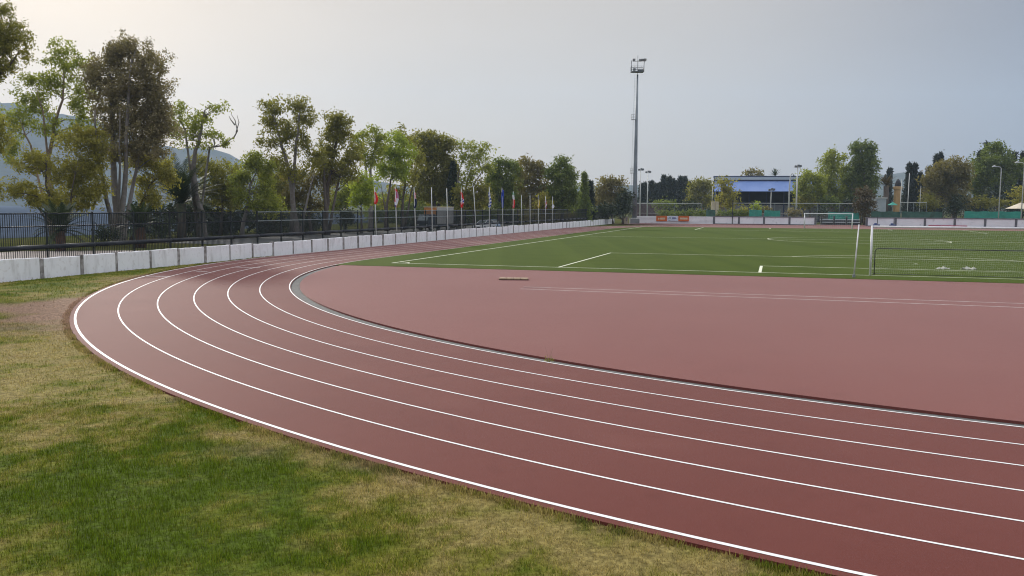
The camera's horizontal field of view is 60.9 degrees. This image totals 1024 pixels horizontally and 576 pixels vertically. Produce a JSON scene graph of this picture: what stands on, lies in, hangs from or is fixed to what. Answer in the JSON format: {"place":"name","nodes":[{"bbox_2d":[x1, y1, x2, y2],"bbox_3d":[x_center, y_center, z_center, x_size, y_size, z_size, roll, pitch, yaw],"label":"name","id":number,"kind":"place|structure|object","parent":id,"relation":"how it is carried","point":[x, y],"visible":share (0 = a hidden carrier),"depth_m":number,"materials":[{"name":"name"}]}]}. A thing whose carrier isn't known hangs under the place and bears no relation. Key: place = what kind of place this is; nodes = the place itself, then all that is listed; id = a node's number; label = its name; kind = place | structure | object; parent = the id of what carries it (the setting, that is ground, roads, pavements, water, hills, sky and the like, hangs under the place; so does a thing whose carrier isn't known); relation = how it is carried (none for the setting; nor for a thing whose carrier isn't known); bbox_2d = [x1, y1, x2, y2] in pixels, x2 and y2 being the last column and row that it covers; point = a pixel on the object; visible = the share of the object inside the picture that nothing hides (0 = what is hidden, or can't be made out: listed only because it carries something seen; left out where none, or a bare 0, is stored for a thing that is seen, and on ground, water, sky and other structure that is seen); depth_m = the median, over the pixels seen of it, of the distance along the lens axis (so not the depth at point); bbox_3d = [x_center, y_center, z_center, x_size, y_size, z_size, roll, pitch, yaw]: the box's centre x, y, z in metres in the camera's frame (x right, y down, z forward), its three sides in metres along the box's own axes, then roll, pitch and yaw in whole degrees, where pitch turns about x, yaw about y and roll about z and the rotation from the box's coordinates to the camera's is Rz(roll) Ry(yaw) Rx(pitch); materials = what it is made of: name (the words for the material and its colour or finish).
{"place":"outdoors","nodes":[
{"label":"outdoors","id":0,"kind":"place"},
{"bbox_2d":[0,250,147,259],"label":"path","id":1,"kind":"structure","parent":0,"point":[33,253],"depth_m":62.29,"materials":[{"name":"grey concrete"}]},
{"bbox_2d":[531,191,556,212],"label":"broadleaf tree","id":2,"kind":"object","parent":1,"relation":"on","point":[542,199],"visible":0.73,"depth_m":144.98,"materials":[{"name":"green plant"}]},
{"bbox_2d":[0,206,383,237],"bbox_3d":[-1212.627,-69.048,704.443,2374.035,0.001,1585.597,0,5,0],"label":"water","id":3,"kind":"structure","parent":0,"point":[14,209],"depth_m":189.11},
{"bbox_2d":[0,103,421,207],"bbox_3d":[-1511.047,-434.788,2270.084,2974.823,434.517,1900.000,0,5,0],"label":"mountain","id":4,"kind":"structure","parent":0,"point":[38,142],"depth_m":1732.20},
{"bbox_2d":[172,223,520,243],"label":"road","id":5,"kind":"structure","parent":0,"point":[249,240],"depth_m":93.48,"materials":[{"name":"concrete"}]},
{"bbox_2d":[343,165,382,232],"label":"broadleaf tree","id":6,"kind":"object","parent":5,"relation":"on","point":[361,191],"visible":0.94,"depth_m":110.80,"materials":[{"name":"green plant"}]},
{"bbox_2d":[351,124,391,231],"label":"eucalyptus tree","id":7,"kind":"object","parent":5,"relation":"on","point":[377,146],"visible":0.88,"depth_m":116.34,"materials":[{"name":"green plant"}]},
{"bbox_2d":[416,207,453,230],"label":"parked truck","id":8,"kind":"object","parent":5,"relation":"on","point":[420,221],"visible":0.3,"depth_m":126.56,"materials":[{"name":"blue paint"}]},
{"bbox_2d":[444,160,460,227],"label":"conifer tree","id":9,"kind":"object","parent":5,"relation":"on","point":[452,177],"visible":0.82,"depth_m":139.52,"materials":[{"name":"green plant"}]},
{"bbox_2d":[447,176,494,214],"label":"broadleaf tree","id":10,"kind":"object","parent":5,"relation":"on","point":[469,194],"visible":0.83,"depth_m":136.90,"materials":[{"name":"green plant"}]},
{"bbox_2d":[0,255,836,575],"bbox_3d":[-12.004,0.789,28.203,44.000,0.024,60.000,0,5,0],"label":"lawn","id":11,"kind":"structure","parent":0,"point":[46,310],"depth_m":10.05,"materials":[{"name":"plant"}]},
{"bbox_2d":[0,208,1023,251],"bbox_3d":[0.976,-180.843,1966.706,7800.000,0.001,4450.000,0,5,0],"label":"ground","id":12,"kind":"structure","parent":0,"point":[617,222],"depth_m":87.26,"materials":[{"name":"green plant"}]},
{"bbox_2d":[0,0,38,157],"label":"eucalyptus tree","id":13,"kind":"object","parent":12,"relation":"on","point":[10,33],"visible":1,"depth_m":60.70,"materials":[{"name":"green plant"}]},
{"bbox_2d":[0,36,100,240],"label":"eucalyptus tree","id":14,"kind":"object","parent":12,"relation":"on","point":[47,83],"visible":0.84,"depth_m":82.37,"materials":[{"name":"green plant"}]},
{"bbox_2d":[29,199,90,250],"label":"cycad","id":15,"kind":"object","parent":12,"relation":"on","point":[63,208],"visible":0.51,"depth_m":65.41,"materials":[{"name":"green plant"}]},
{"bbox_2d":[0,122,120,239],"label":"broadleaf tree","id":16,"kind":"object","parent":12,"relation":"on","point":[88,169],"visible":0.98,"depth_m":74.82,"materials":[{"name":"green plant"}]},
{"bbox_2d":[90,222,126,241],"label":"shrub","id":17,"kind":"object","parent":12,"relation":"on","point":[101,233],"visible":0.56,"depth_m":73.72,"materials":[{"name":"green plant"}]},
{"bbox_2d":[71,29,187,240],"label":"eucalyptus tree","id":18,"kind":"object","parent":12,"relation":"on","point":[154,127],"visible":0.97,"depth_m":78.26,"materials":[{"name":"green plant"}]},
{"bbox_2d":[111,201,165,247],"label":"cycad","id":19,"kind":"object","parent":12,"relation":"on","point":[132,206],"visible":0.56,"depth_m":71.50,"materials":[{"name":"green plant"}]},
{"bbox_2d":[121,153,184,239],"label":"broadleaf tree","id":20,"kind":"object","parent":12,"relation":"on","point":[152,196],"visible":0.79,"depth_m":82.09,"materials":[{"name":"green plant"}]},
{"bbox_2d":[146,214,175,238],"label":"shrub","id":21,"kind":"object","parent":12,"relation":"on","point":[161,225],"visible":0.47,"depth_m":83.54,"materials":[{"name":"green plant"}]},
{"bbox_2d":[161,202,198,237],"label":"shrub","id":22,"kind":"object","parent":12,"relation":"on","point":[173,210],"visible":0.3,"depth_m":93.38,"materials":[{"name":"green plant"}]},
{"bbox_2d":[143,152,232,237],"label":"palm tree","id":23,"kind":"object","parent":12,"relation":"on","point":[184,192],"visible":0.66,"depth_m":90.73,"materials":[{"name":"green plant"}]},
{"bbox_2d":[169,99,238,236],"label":"eucalyptus tree","id":24,"kind":"object","parent":12,"relation":"on","point":[194,126],"visible":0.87,"depth_m":90.90,"materials":[{"name":"green plant"}]},
{"bbox_2d":[184,153,248,234],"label":"broadleaf tree","id":25,"kind":"object","parent":12,"relation":"on","point":[217,170],"visible":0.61,"depth_m":100.86,"materials":[{"name":"green plant"}]},
{"bbox_2d":[125,200,319,237],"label":"hedge","id":26,"kind":"object","parent":12,"relation":"on","point":[213,216],"visible":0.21,"depth_m":102.83,"materials":[{"name":"green plant"}]},
{"bbox_2d":[223,149,287,234],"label":"broadleaf tree","id":27,"kind":"object","parent":12,"relation":"on","point":[252,162],"visible":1,"depth_m":97.11,"materials":[{"name":"green plant"}]},
{"bbox_2d":[241,210,286,232],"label":"shrub","id":28,"kind":"object","parent":12,"relation":"on","point":[260,217],"visible":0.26,"depth_m":105.23,"materials":[{"name":"green plant"}]},
{"bbox_2d":[252,163,303,222],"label":"broadleaf tree","id":29,"kind":"object","parent":12,"relation":"on","point":[279,188],"visible":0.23,"depth_m":110.45,"materials":[{"name":"green plant"}]},
{"bbox_2d":[252,93,330,235],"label":"eucalyptus tree","id":30,"kind":"object","parent":12,"relation":"on","point":[286,132],"visible":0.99,"depth_m":100.55,"materials":[{"name":"green plant"}]},
{"bbox_2d":[0,209,609,258],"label":"railing fence","id":31,"kind":"object","parent":12,"relation":"on","point":[267,229],"visible":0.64,"depth_m":57.47,"materials":[{"name":"metal"}]},
{"bbox_2d":[0,219,614,282],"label":"boundary wall","id":32,"kind":"structure","parent":12,"relation":"on","point":[18,269],"depth_m":53.44,"materials":[{"name":"concrete"}]},
{"bbox_2d":[278,164,341,234],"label":"broadleaf tree","id":33,"kind":"object","parent":12,"relation":"on","point":[300,198],"visible":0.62,"depth_m":104.72,"materials":[{"name":"green plant"}]},
{"bbox_2d":[298,210,330,231],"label":"shrub","id":34,"kind":"object","parent":12,"relation":"on","point":[307,224],"visible":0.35,"depth_m":107.21,"materials":[{"name":"green plant"}]},
{"bbox_2d":[323,178,355,228],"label":"broadleaf tree","id":35,"kind":"object","parent":12,"relation":"on","point":[344,193],"visible":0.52,"depth_m":120.51,"materials":[{"name":"green plant"}]},
{"bbox_2d":[310,106,369,234],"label":"eucalyptus tree","id":36,"kind":"object","parent":12,"relation":"on","point":[334,134],"visible":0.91,"depth_m":103.55,"materials":[{"name":"green plant"}]},
{"bbox_2d":[368,129,420,230],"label":"broadleaf tree","id":37,"kind":"object","parent":12,"relation":"on","point":[397,155],"visible":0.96,"depth_m":122.39,"materials":[{"name":"green plant"}]},
{"bbox_2d":[378,122,426,229],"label":"eucalyptus tree","id":38,"kind":"object","parent":12,"relation":"on","point":[402,189],"visible":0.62,"depth_m":128.75,"materials":[{"name":"green plant"}]},
{"bbox_2d":[403,128,463,227],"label":"broadleaf tree","id":39,"kind":"object","parent":12,"relation":"on","point":[439,158],"visible":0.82,"depth_m":140.67,"materials":[{"name":"green plant"}]},
{"bbox_2d":[359,192,580,222],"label":"thicket","id":40,"kind":"object","parent":12,"relation":"on","point":[421,207],"visible":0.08,"depth_m":179.11,"materials":[{"name":"green plant"}]},
{"bbox_2d":[453,138,499,227],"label":"eucalyptus tree","id":41,"kind":"object","parent":12,"relation":"on","point":[475,156],"visible":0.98,"depth_m":138.25,"materials":[{"name":"green plant"}]},
{"bbox_2d":[480,154,524,221],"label":"broadleaf tree","id":42,"kind":"object","parent":12,"relation":"on","point":[505,180],"visible":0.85,"depth_m":146.21,"materials":[{"name":"green plant"}]},
{"bbox_2d":[483,159,532,214],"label":"broadleaf tree","id":43,"kind":"object","parent":12,"relation":"on","point":[518,184],"visible":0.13,"depth_m":154.11,"materials":[{"name":"green plant"}]},
{"bbox_2d":[517,153,550,210],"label":"broadleaf tree","id":44,"kind":"object","parent":12,"relation":"on","point":[532,168],"visible":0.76,"depth_m":150.38,"materials":[{"name":"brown plant"}]},
{"bbox_2d":[537,153,583,221],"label":"broadleaf tree","id":45,"kind":"object","parent":12,"relation":"on","point":[558,188],"visible":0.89,"depth_m":148.11,"materials":[{"name":"green plant"}]},
{"bbox_2d":[575,171,592,221],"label":"tree","id":46,"kind":"object","parent":12,"relation":"on","point":[585,200],"visible":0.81,"depth_m":163.54,"materials":[{"name":"green plant"}]},
{"bbox_2d":[588,179,597,219],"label":"cypress tree","id":47,"kind":"object","parent":12,"relation":"on","point":[591,193],"visible":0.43,"depth_m":168.56,"materials":[{"name":"green plant"}]},
{"bbox_2d":[593,174,629,223],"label":"broadleaf tree","id":48,"kind":"object","parent":12,"relation":"on","point":[602,194],"visible":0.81,"depth_m":182.98,"materials":[{"name":"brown plant"}]},
{"bbox_2d":[596,187,635,223],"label":"broadleaf tree","id":49,"kind":"object","parent":12,"relation":"on","point":[621,206],"visible":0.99,"depth_m":176.52,"materials":[{"name":"green plant"}]},
{"bbox_2d":[629,58,646,223],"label":"floodlight mast","id":50,"kind":"object","parent":12,"relation":"on","point":[633,220],"visible":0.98,"depth_m":180.62,"materials":[{"name":"metal"}]},
{"bbox_2d":[650,183,659,202],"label":"cypress tree","id":51,"kind":"object","parent":12,"relation":"on","point":[655,192],"visible":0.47,"depth_m":282.68,"materials":[{"name":"green plant"}]},
{"bbox_2d":[291,266,1023,426],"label":"gutter","id":52,"kind":"object","parent":12,"relation":"on","point":[295,288],"visible":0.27,"depth_m":19.48,"materials":[{"name":"stone"}]},
{"bbox_2d":[647,196,680,211],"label":"shrub","id":53,"kind":"object","parent":12,"relation":"on","point":[667,205],"visible":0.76,"depth_m":204.57,"materials":[{"name":"green plant"}]},
{"bbox_2d":[664,174,673,213],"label":"cypress tree","id":54,"kind":"object","parent":12,"relation":"on","point":[669,193],"visible":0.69,"depth_m":282.55,"materials":[{"name":"green plant"}]},
{"bbox_2d":[637,216,712,223],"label":"boundary wall","id":55,"kind":"structure","parent":12,"relation":"on","point":[692,220],"depth_m":182.99,"materials":[{"name":"white concrete"}]},
{"bbox_2d":[674,175,684,215],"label":"cypress tree","id":56,"kind":"object","parent":12,"relation":"on","point":[680,189],"visible":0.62,"depth_m":282.58,"materials":[{"name":"green plant"}]},
{"bbox_2d":[676,198,704,216],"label":"shrub","id":57,"kind":"object","parent":12,"relation":"on","point":[689,205],"visible":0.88,"depth_m":204.85,"materials":[{"name":"green plant"}]},
{"bbox_2d":[682,176,713,215],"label":"broadleaf tree","id":58,"kind":"object","parent":12,"relation":"on","point":[704,187],"visible":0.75,"depth_m":259.42,"materials":[{"name":"green plant"}]},
{"bbox_2d":[654,208,757,216],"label":"hedge","id":59,"kind":"object","parent":12,"relation":"on","point":[699,213],"visible":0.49,"depth_m":195.54,"materials":[{"name":"green plant"}]},
{"bbox_2d":[707,175,742,215],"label":"broadleaf tree","id":60,"kind":"object","parent":12,"relation":"on","point":[724,189],"visible":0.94,"depth_m":210.46,"materials":[{"name":"green plant"}]},
{"bbox_2d":[713,216,816,224],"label":"end wall","id":61,"kind":"structure","parent":12,"relation":"on","point":[762,220],"depth_m":178.25,"materials":[{"name":"concrete"}]},
{"bbox_2d":[713,176,855,221],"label":"grandstand","id":62,"kind":"object","parent":12,"relation":"on","point":[754,189],"visible":0.44,"depth_m":224.78},
{"bbox_2d":[594,193,1006,217],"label":"woods","id":63,"kind":"object","parent":12,"relation":"on","point":[1003,209],"visible":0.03,"depth_m":311.37,"materials":[{"name":"green plant"}]},
{"bbox_2d":[753,203,854,218],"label":"court fence","id":64,"kind":"object","parent":12,"relation":"on","point":[808,203],"visible":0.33,"depth_m":192.17,"materials":[{"name":"green metal"}]},
{"bbox_2d":[791,195,818,216],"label":"shrub","id":65,"kind":"object","parent":12,"relation":"on","point":[802,200],"visible":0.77,"depth_m":204.71,"materials":[{"name":"green plant"}]},
{"bbox_2d":[790,169,834,216],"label":"broadleaf tree","id":66,"kind":"object","parent":12,"relation":"on","point":[814,191],"visible":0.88,"depth_m":205.57,"materials":[{"name":"green plant"}]},
{"bbox_2d":[817,191,840,211],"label":"shrub","id":67,"kind":"object","parent":12,"relation":"on","point":[827,199],"visible":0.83,"depth_m":204.39,"materials":[{"name":"green plant"}]},
{"bbox_2d":[814,144,847,211],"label":"poplar tree","id":68,"kind":"object","parent":12,"relation":"on","point":[830,163],"visible":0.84,"depth_m":212.43,"materials":[{"name":"green plant"}]},
{"bbox_2d":[828,212,858,218],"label":"windscreen","id":69,"kind":"object","parent":12,"relation":"on","point":[840,216],"visible":0.59,"depth_m":182.12,"materials":[{"name":"teal fabric"}]},
{"bbox_2d":[837,152,851,211],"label":"poplar tree","id":70,"kind":"object","parent":12,"relation":"on","point":[843,168],"visible":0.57,"depth_m":214.59,"materials":[{"name":"green plant"}]},
{"bbox_2d":[839,137,882,222],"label":"poplar tree","id":71,"kind":"object","parent":12,"relation":"on","point":[861,173],"visible":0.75,"depth_m":211.35,"materials":[{"name":"green plant"}]},
{"bbox_2d":[849,185,878,224],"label":"tree","id":72,"kind":"object","parent":12,"relation":"on","point":[865,201],"visible":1,"depth_m":180.64,"materials":[{"name":"brown plant"}]},
{"bbox_2d":[870,197,886,216],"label":"hut","id":73,"kind":"object","parent":12,"relation":"on","point":[881,203],"visible":0.43,"depth_m":199.07,"materials":[{"name":"white"}]},
{"bbox_2d":[871,210,900,216],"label":"windscreen","id":74,"kind":"object","parent":12,"relation":"on","point":[884,214],"visible":0.38,"depth_m":178.87,"materials":[{"name":"teal fabric"}]},
{"bbox_2d":[876,173,896,210],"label":"palm tree","id":75,"kind":"object","parent":12,"relation":"on","point":[885,181],"visible":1,"depth_m":203.31,"materials":[{"name":"green plant"}]},
{"bbox_2d":[886,167,893,210],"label":"cypress tree","id":76,"kind":"object","parent":12,"relation":"on","point":[889,171],"visible":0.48,"depth_m":297.23,"materials":[{"name":"green plant"}]},
{"bbox_2d":[901,161,915,211],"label":"cypress tree","id":77,"kind":"object","parent":12,"relation":"on","point":[909,167],"visible":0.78,"depth_m":242.73,"materials":[{"name":"green plant"}]},
{"bbox_2d":[908,161,920,211],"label":"cypress tree","id":78,"kind":"object","parent":12,"relation":"on","point":[915,165],"visible":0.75,"depth_m":242.54,"materials":[{"name":"green plant"}]},
{"bbox_2d":[901,211,942,217],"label":"windscreen","id":79,"kind":"object","parent":12,"relation":"on","point":[905,214],"visible":0.38,"depth_m":176.92,"materials":[{"name":"teal fabric"}]},
{"bbox_2d":[915,190,943,211],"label":"shrub","id":80,"kind":"object","parent":12,"relation":"on","point":[935,203],"visible":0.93,"depth_m":198.80,"materials":[{"name":"green plant"}]},
{"bbox_2d":[865,217,1023,226],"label":"end wall","id":81,"kind":"structure","parent":12,"relation":"on","point":[973,222],"depth_m":164.28,"materials":[{"name":"concrete"}]},
{"bbox_2d":[915,155,977,217],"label":"broadleaf tree","id":82,"kind":"object","parent":12,"relation":"on","point":[949,180],"visible":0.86,"depth_m":202.34,"materials":[{"name":"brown plant"}]},
{"bbox_2d":[937,193,973,217],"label":"shrub","id":83,"kind":"object","parent":12,"relation":"on","point":[955,205],"visible":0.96,"depth_m":198.66,"materials":[{"name":"green plant"}]},
{"bbox_2d":[970,194,996,210],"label":"shrub","id":84,"kind":"object","parent":12,"relation":"on","point":[984,203],"visible":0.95,"depth_m":198.44,"materials":[{"name":"green plant"}]},
{"bbox_2d":[964,210,1020,217],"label":"windscreen","id":85,"kind":"object","parent":12,"relation":"on","point":[986,214],"visible":0.31,"depth_m":172.39,"materials":[{"name":"teal fabric"}]},
{"bbox_2d":[964,138,1023,211],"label":"broadleaf tree","id":86,"kind":"object","parent":12,"relation":"on","point":[987,173],"visible":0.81,"depth_m":218.47,"materials":[{"name":"green plant"}]},
{"bbox_2d":[975,181,1020,211],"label":"shrub","id":87,"kind":"object","parent":12,"relation":"on","point":[992,192],"visible":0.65,"depth_m":213.57,"materials":[{"name":"green plant"}]},
{"bbox_2d":[984,197,1016,211],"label":"shrub","id":88,"kind":"object","parent":12,"relation":"on","point":[1003,202],"visible":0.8,"depth_m":198.55,"materials":[{"name":"green plant"}]},
{"bbox_2d":[1004,185,1023,211],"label":"shrub","id":89,"kind":"object","parent":12,"relation":"on","point":[1018,195],"visible":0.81,"depth_m":198.62,"materials":[{"name":"green plant"}]},
{"bbox_2d":[0,0,1023,192],"label":"sky","id":90,"kind":"structure","parent":0,"point":[726,87],"materials":[{"name":"grey"}]},
{"bbox_2d":[69,225,1023,575],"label":"track","id":91,"kind":"structure","parent":0,"point":[113,337],"depth_m":13.50,"materials":[{"name":"rubber"}]},
{"bbox_2d":[74,225,1023,575],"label":"track lines","id":92,"kind":"object","parent":91,"relation":"on","point":[554,437],"visible":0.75,"depth_m":13.27,"materials":[{"name":"paint"}]},
{"bbox_2d":[637,204,667,215],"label":"soccer goal","id":93,"kind":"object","parent":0,"point":[643,211],"depth_m":244.02,"materials":[{"name":"white metal"}]},
{"bbox_2d":[300,226,1023,424],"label":"infield","id":94,"kind":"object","parent":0,"point":[954,356],"visible":0.69,"depth_m":25.56,"materials":[{"name":"rubber"}]},
{"bbox_2d":[537,287,1023,307],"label":"runway lines","id":95,"kind":"object","parent":94,"relation":"on","point":[779,298],"visible":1,"depth_m":33.80,"materials":[{"name":"paint"}]},
{"bbox_2d":[336,227,1023,283],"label":"turf","id":96,"kind":"structure","parent":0,"point":[713,251],"depth_m":63.92,"materials":[{"name":"green plant"}]},
{"bbox_2d":[394,227,1011,278],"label":"pitch lines","id":97,"kind":"object","parent":96,"relation":"on","point":[760,269],"visible":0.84,"depth_m":55.72,"materials":[{"name":"paint"}]},
{"bbox_2d":[869,226,1023,276],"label":"football goal","id":98,"kind":"object","parent":96,"relation":"on","point":[941,227],"visible":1,"depth_m":43.97,"materials":[{"name":"white metal"}]},
{"bbox_2d":[872,248,1023,277],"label":"training goal","id":99,"kind":"object","parent":96,"relation":"on","point":[874,273],"visible":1,"depth_m":44.13,"materials":[{"name":"metal"}]},
{"bbox_2d":[639,223,864,225],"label":"track apron","id":100,"kind":"object","parent":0,"point":[738,224],"visible":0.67,"depth_m":174.70,"materials":[{"name":"rubber"}]},
{"bbox_2d":[740,167,764,175],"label":"umbrella pine","id":101,"kind":"object","parent":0,"point":[751,172],"visible":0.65,"depth_m":286.91,"materials":[{"name":"green plant"}]},
{"bbox_2d":[535,172,1018,210],"bbox_3d":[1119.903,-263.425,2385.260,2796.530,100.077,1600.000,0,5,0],"label":"hill","id":102,"kind":"structure","parent":0,"point":[900,176],"depth_m":2097.00,"materials":[{"name":"green plant"}]},
{"bbox_2d":[820,219,859,224],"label":"concrete steps","id":103,"kind":"structure","parent":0,"point":[837,221],"depth_m":179.35,"materials":[{"name":"concrete"}]},
{"bbox_2d":[893,179,902,211],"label":"tower","id":104,"kind":"structure","parent":0,"point":[897,193],"depth_m":208.29,"materials":[{"name":"paint"}]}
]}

